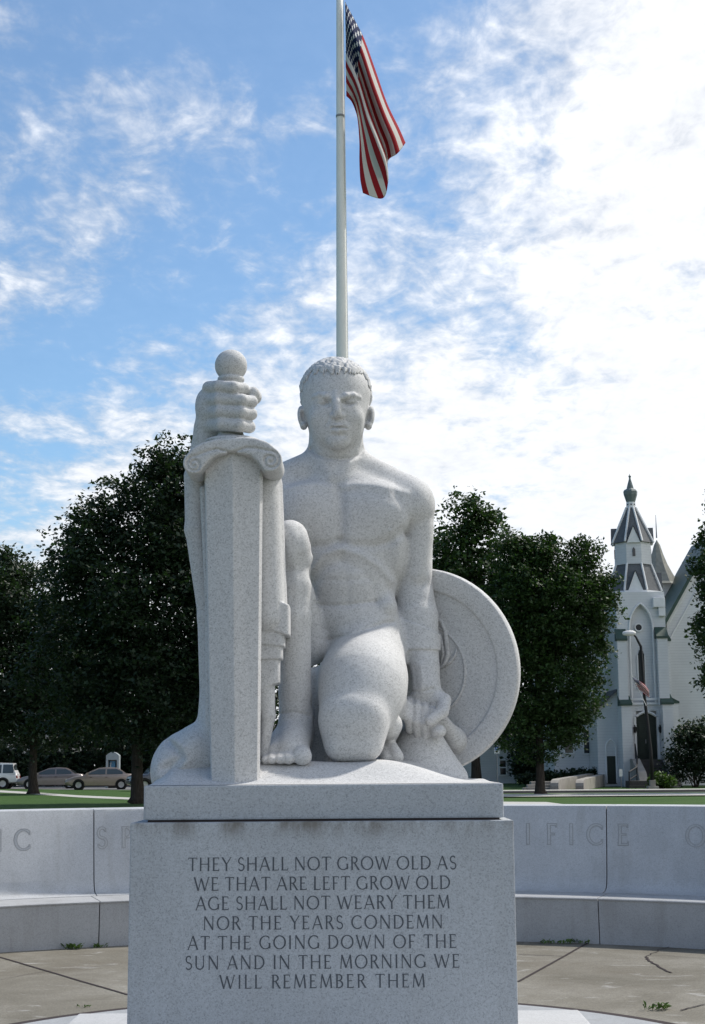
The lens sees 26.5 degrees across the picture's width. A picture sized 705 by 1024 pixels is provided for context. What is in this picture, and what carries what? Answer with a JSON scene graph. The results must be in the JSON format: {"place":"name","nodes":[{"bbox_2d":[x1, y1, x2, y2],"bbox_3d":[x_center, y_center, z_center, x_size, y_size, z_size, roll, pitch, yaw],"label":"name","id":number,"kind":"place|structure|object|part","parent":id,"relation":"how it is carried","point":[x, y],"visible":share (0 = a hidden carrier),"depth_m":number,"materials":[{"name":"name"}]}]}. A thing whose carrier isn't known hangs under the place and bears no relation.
{"place":"outdoors","nodes":[
{"label":"outdoors","id":0,"kind":"place"},
{"bbox_2d":[7,735,80,767],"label":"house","id":1,"kind":"structure","parent":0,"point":[24,752],"depth_m":133.71,"materials":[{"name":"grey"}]},
{"bbox_2d":[0,790,129,798],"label":"lawn path","id":2,"kind":"structure","parent":0,"point":[52,794],"depth_m":79.17,"materials":[{"name":"concrete"}]},
{"bbox_2d":[10,785,130,789],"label":"parking lot","id":3,"kind":"structure","parent":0,"point":[85,788],"depth_m":104.87,"materials":[{"name":"grey asphalt"}]},
{"bbox_2d":[0,763,19,788],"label":"parked car","id":4,"kind":"object","parent":3,"relation":"on","point":[9,774],"visible":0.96,"depth_m":103.61,"materials":[{"name":"white paint"}]},
{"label":"side window","id":5,"kind":"part","parent":4,"relation":"part of","materials":[{"name":"black glass"}]},
{"bbox_2d":[16,767,83,788],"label":"parked car","id":6,"kind":"object","parent":3,"relation":"on","point":[56,776],"visible":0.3,"depth_m":102.82,"materials":[{"name":"grey paint"}]},
{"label":"side window","id":7,"kind":"part","parent":6,"relation":"part of","materials":[{"name":"black glass"}]},
{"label":"side window","id":8,"kind":"part","parent":6,"relation":"part of","materials":[{"name":"black glass"}]},
{"bbox_2d":[64,767,130,789],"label":"parked car","id":9,"kind":"object","parent":3,"relation":"on","point":[110,776],"visible":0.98,"depth_m":97.60,"materials":[{"name":"beige paint"}]},
{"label":"side window","id":10,"kind":"part","parent":9,"relation":"part of","materials":[{"name":"black glass"}]},
{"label":"side window","id":11,"kind":"part","parent":9,"relation":"part of","materials":[{"name":"black glass"}]},
{"bbox_2d":[105,752,120,787],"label":"payphone booth","id":12,"kind":"object","parent":3,"relation":"on","point":[112,759],"visible":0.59,"depth_m":103.94,"materials":[{"name":"white metal"}]},
{"bbox_2d":[125,765,151,785],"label":"parked car","id":13,"kind":"object","parent":3,"relation":"on","point":[146,778],"visible":0.12,"depth_m":91.16,"materials":[{"name":"paint"}]},
{"bbox_2d":[0,941,704,1023],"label":"plaza floor","id":14,"kind":"structure","parent":0,"point":[623,979],"depth_m":11.14,"materials":[{"name":"concrete"}]},
{"bbox_2d":[61,943,83,948],"bbox_3d":[-2.465,3.814,13.179,0.234,0.055,0.110,0,-10,0],"label":"weed","id":15,"kind":"object","parent":14,"relation":"on","point":[70,945],"visible":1,"depth_m":13.17,"materials":[{"name":"green plant"}]},
{"bbox_2d":[93,943,107,947],"bbox_3d":[-2.233,3.835,13.271,0.138,0.041,0.072,-1,-10,6],"label":"weed","id":16,"kind":"object","parent":14,"relation":"on","point":[96,945],"visible":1,"depth_m":13.27,"materials":[{"name":"green plant"}]},
{"bbox_2d":[24,1005,660,1023],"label":"plaza disc","id":17,"kind":"object","parent":14,"relation":"on","point":[594,1018],"visible":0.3,"depth_m":9.42,"materials":[{"name":"stone"}]},
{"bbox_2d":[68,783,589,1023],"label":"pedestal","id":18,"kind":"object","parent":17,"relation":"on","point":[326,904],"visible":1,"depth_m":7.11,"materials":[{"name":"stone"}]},
{"bbox_2d":[150,349,520,784],"bbox_3d":[-0.056,0.294,8.326,1.978,2.432,1.744,0,-10,0],"label":"statue","id":19,"kind":"object","parent":18,"relation":"on","point":[319,549],"visible":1,"depth_m":7.86,"materials":[{"name":"stone"}]},
{"bbox_2d":[10,1003,674,1023],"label":"plaza disc joint","id":20,"kind":"object","parent":17,"relation":"on","point":[584,1010],"visible":0.41,"depth_m":9.63,"materials":[{"name":"grey concrete"}]},
{"bbox_2d":[0,943,703,1009],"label":"plaza joints","id":21,"kind":"object","parent":14,"relation":"on","point":[518,980],"visible":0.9,"depth_m":11.76,"materials":[{"name":"grey concrete"}]},
{"bbox_2d":[0,804,704,952],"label":"memorial wall","id":22,"kind":"structure","parent":14,"relation":"on","point":[623,874],"depth_m":13.74,"materials":[{"name":"stone"}]},
{"bbox_2d":[540,938,589,943],"bbox_3d":[1.888,3.806,13.294,0.478,0.046,0.117,0,-10,0],"label":"weed","id":23,"kind":"object","parent":14,"relation":"on","point":[567,940],"visible":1,"depth_m":13.29,"materials":[{"name":"green plant"}]},
{"bbox_2d":[643,1000,670,1009],"bbox_3d":[1.979,3.205,9.739,0.208,0.056,0.112,0,-10,0],"label":"weed","id":24,"kind":"object","parent":14,"relation":"on","point":[666,1005],"visible":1,"depth_m":9.72,"materials":[{"name":"green plant"}]},
{"bbox_2d":[0,782,704,809],"bbox_3d":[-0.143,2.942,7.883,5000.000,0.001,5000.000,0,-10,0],"label":"lawn","id":25,"kind":"structure","parent":0,"point":[19,801],"depth_m":66.44,"materials":[{"name":"green plant"}]},
{"bbox_2d":[0,541,100,793],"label":"shade tree","id":26,"kind":"object","parent":25,"relation":"on","point":[13,591],"visible":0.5,"depth_m":84.78,"materials":[{"name":"green plant"}]},
{"bbox_2d":[0,641,131,755],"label":"background tree","id":27,"kind":"object","parent":25,"relation":"on","point":[77,743],"visible":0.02,"depth_m":117.17,"materials":[{"name":"green plant"}]},
{"bbox_2d":[0,745,150,786],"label":"hedge","id":28,"kind":"object","parent":25,"relation":"on","point":[80,762],"visible":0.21,"depth_m":114.01,"materials":[{"name":"green plant"}]},
{"bbox_2d":[0,737,158,761],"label":"distant woods","id":29,"kind":"object","parent":25,"relation":"on","point":[81,741],"depth_m":185.87,"materials":[{"name":"green plant"}]},
{"bbox_2d":[74,658,196,763],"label":"background tree","id":30,"kind":"object","parent":25,"relation":"on","point":[128,746],"visible":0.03,"depth_m":113.98,"materials":[{"name":"green plant"}]},
{"bbox_2d":[2,429,278,803],"bbox_3d":[-8.528,4.171,63.490,12.390,16.195,9.035,0,-10,0],"label":"shade tree","id":31,"kind":"object","parent":25,"relation":"on","point":[112,611],"visible":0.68,"depth_m":62.06,"materials":[{"name":"green plant"}]},
{"bbox_2d":[260,663,319,759],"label":"background tree","id":32,"kind":"object","parent":25,"relation":"on","point":[276,710],"visible":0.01,"depth_m":117.12,"materials":[{"name":"green plant"}]},
{"bbox_2d":[336,0,347,357],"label":"flagpole","id":33,"kind":"object","parent":25,"relation":"on","point":[341,298],"visible":0.31,"depth_m":24.90,"materials":[{"name":"white metal"}]},
{"bbox_2d":[345,2,404,198],"bbox_3d":[0.383,-6.930,25.278,0.959,3.465,0.692,-1,-10,6],"label":"flag","id":34,"kind":"object","parent":33,"relation":"attached to","point":[381,141],"visible":1,"depth_m":25.19,"materials":[{"name":"fabric"}]},
{"bbox_2d":[432,485,544,778],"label":"maple tree","id":35,"kind":"object","parent":25,"relation":"on","point":[465,556],"visible":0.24,"depth_m":100.35,"materials":[{"name":"green plant"}]},
{"bbox_2d":[463,715,516,782],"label":"house","id":36,"kind":"structure","parent":25,"relation":"on","point":[488,764],"depth_m":112.61,"materials":[{"name":"white painted wood"},{"name":"glass"},{"name":"grey slate"}]},
{"bbox_2d":[498,759,507,775],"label":"window","id":37,"kind":"structure","parent":36,"relation":"in","point":[502,769],"depth_m":112.57,"materials":[{"name":"glass"}]},
{"bbox_2d":[494,747,499,781],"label":"parking sign","id":38,"kind":"object","parent":25,"relation":"on","point":[495,749],"visible":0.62,"depth_m":93.03,"materials":[{"name":"metal"}]},
{"bbox_2d":[499,720,534,775],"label":"background tree","id":39,"kind":"object","parent":25,"relation":"on","point":[512,754],"visible":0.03,"depth_m":110.42,"materials":[{"name":"green plant"}]},
{"bbox_2d":[504,752,535,776],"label":"hedge","id":40,"kind":"object","parent":25,"relation":"on","point":[516,769],"visible":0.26,"depth_m":109.33,"materials":[{"name":"green plant"}]},
{"bbox_2d":[479,523,629,793],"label":"maple tree","id":41,"kind":"object","parent":25,"relation":"on","point":[537,584],"visible":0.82,"depth_m":73.30,"materials":[{"name":"green plant"}]},
{"bbox_2d":[514,766,597,785],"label":"hedge","id":42,"kind":"object","parent":25,"relation":"on","point":[526,777],"visible":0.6,"depth_m":96.39,"materials":[{"name":"green plant"}]},
{"bbox_2d":[550,773,593,790],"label":"ramp wall","id":43,"kind":"structure","parent":25,"relation":"on","point":[563,783],"depth_m":85.30,"materials":[{"name":"concrete"}]},
{"bbox_2d":[575,774,604,788],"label":"ramp wall","id":44,"kind":"structure","parent":25,"relation":"on","point":[594,781],"depth_m":88.31,"materials":[{"name":"concrete"}]},
{"bbox_2d":[529,474,704,787],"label":"church","id":45,"kind":"structure","parent":25,"relation":"on","point":[658,596],"depth_m":96.65,"materials":[{"name":"wood"}]},
{"bbox_2d":[563,743,574,753],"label":"window","id":46,"kind":"structure","parent":45,"relation":"in","point":[570,751],"depth_m":99.47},
{"bbox_2d":[582,728,589,754],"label":"window","id":47,"kind":"structure","parent":45,"relation":"in","point":[585,752],"depth_m":99.49,"materials":[{"name":"grey glass"}]},
{"bbox_2d":[607,756,616,783],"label":"side door","id":48,"kind":"structure","parent":45,"relation":"in","point":[611,762],"depth_m":95.82,"materials":[{"name":"wood"}]},
{"bbox_2d":[634,623,642,631],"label":"round window","id":49,"kind":"structure","parent":45,"relation":"in","point":[638,627],"depth_m":96.52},
{"bbox_2d":[636,650,647,688],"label":"lancet window","id":50,"kind":"structure","parent":45,"relation":"in","point":[639,677],"depth_m":96.12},
{"bbox_2d":[636,713,656,758],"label":"door","id":51,"kind":"structure","parent":45,"relation":"in","point":[642,740],"depth_m":95.35,"materials":[{"name":"wood"}]},
{"bbox_2d":[619,769,622,787],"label":"sign","id":52,"kind":"object","parent":25,"relation":"on","point":[620,773],"visible":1,"depth_m":90.08,"materials":[{"name":"metal"}]},
{"bbox_2d":[622,631,658,788],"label":"street lamp","id":53,"kind":"object","parent":25,"relation":"on","point":[652,783],"visible":0.98,"depth_m":86.37,"materials":[{"name":"black metal"}]},
{"bbox_2d":[633,677,649,697],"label":"flag","id":54,"kind":"object","parent":53,"relation":"hanging from","point":[642,687],"visible":1,"depth_m":86.58,"materials":[{"name":"fabric"}]},
{"bbox_2d":[645,771,677,788],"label":"bush","id":55,"kind":"object","parent":25,"relation":"on","point":[663,780],"visible":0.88,"depth_m":86.59,"materials":[{"name":"green plant"}]},
{"bbox_2d":[654,715,704,786],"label":"bush","id":56,"kind":"object","parent":25,"relation":"on","point":[693,747],"visible":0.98,"depth_m":90.65,"materials":[{"name":"green plant"}]},
{"bbox_2d":[682,489,704,697],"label":"maple tree","id":57,"kind":"object","parent":25,"relation":"on","point":[698,569],"visible":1,"depth_m":78.51,"materials":[{"name":"green plant"}]},
{"bbox_2d":[0,0,704,765],"label":"sky","id":58,"kind":"structure","parent":0,"point":[526,282],"materials":[{"name":"blue"}]},
{"bbox_2d":[503,802,557,803],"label":"garden path","id":59,"kind":"structure","parent":0,"point":[528,803],"depth_m":57.85,"materials":[{"name":"concrete"}]},
{"bbox_2d":[503,793,704,796],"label":"sidewalk","id":60,"kind":"structure","parent":0,"point":[597,794],"depth_m":69.89,"materials":[{"name":"concrete"}]},
{"bbox_2d":[503,789,704,792],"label":"street","id":61,"kind":"structure","parent":0,"point":[614,791],"depth_m":80.19,"materials":[{"name":"grey asphalt"}]},
{"bbox_2d":[522,781,550,789],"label":"garden steps","id":62,"kind":"structure","parent":61,"relation":"on","point":[531,786],"depth_m":83.97,"materials":[{"name":"concrete"}]},
{"bbox_2d":[503,789,683,790],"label":"kerb","id":63,"kind":"structure","parent":61,"relation":"on","point":[602,789],"depth_m":79.32,"materials":[{"name":"concrete"}]}
]}

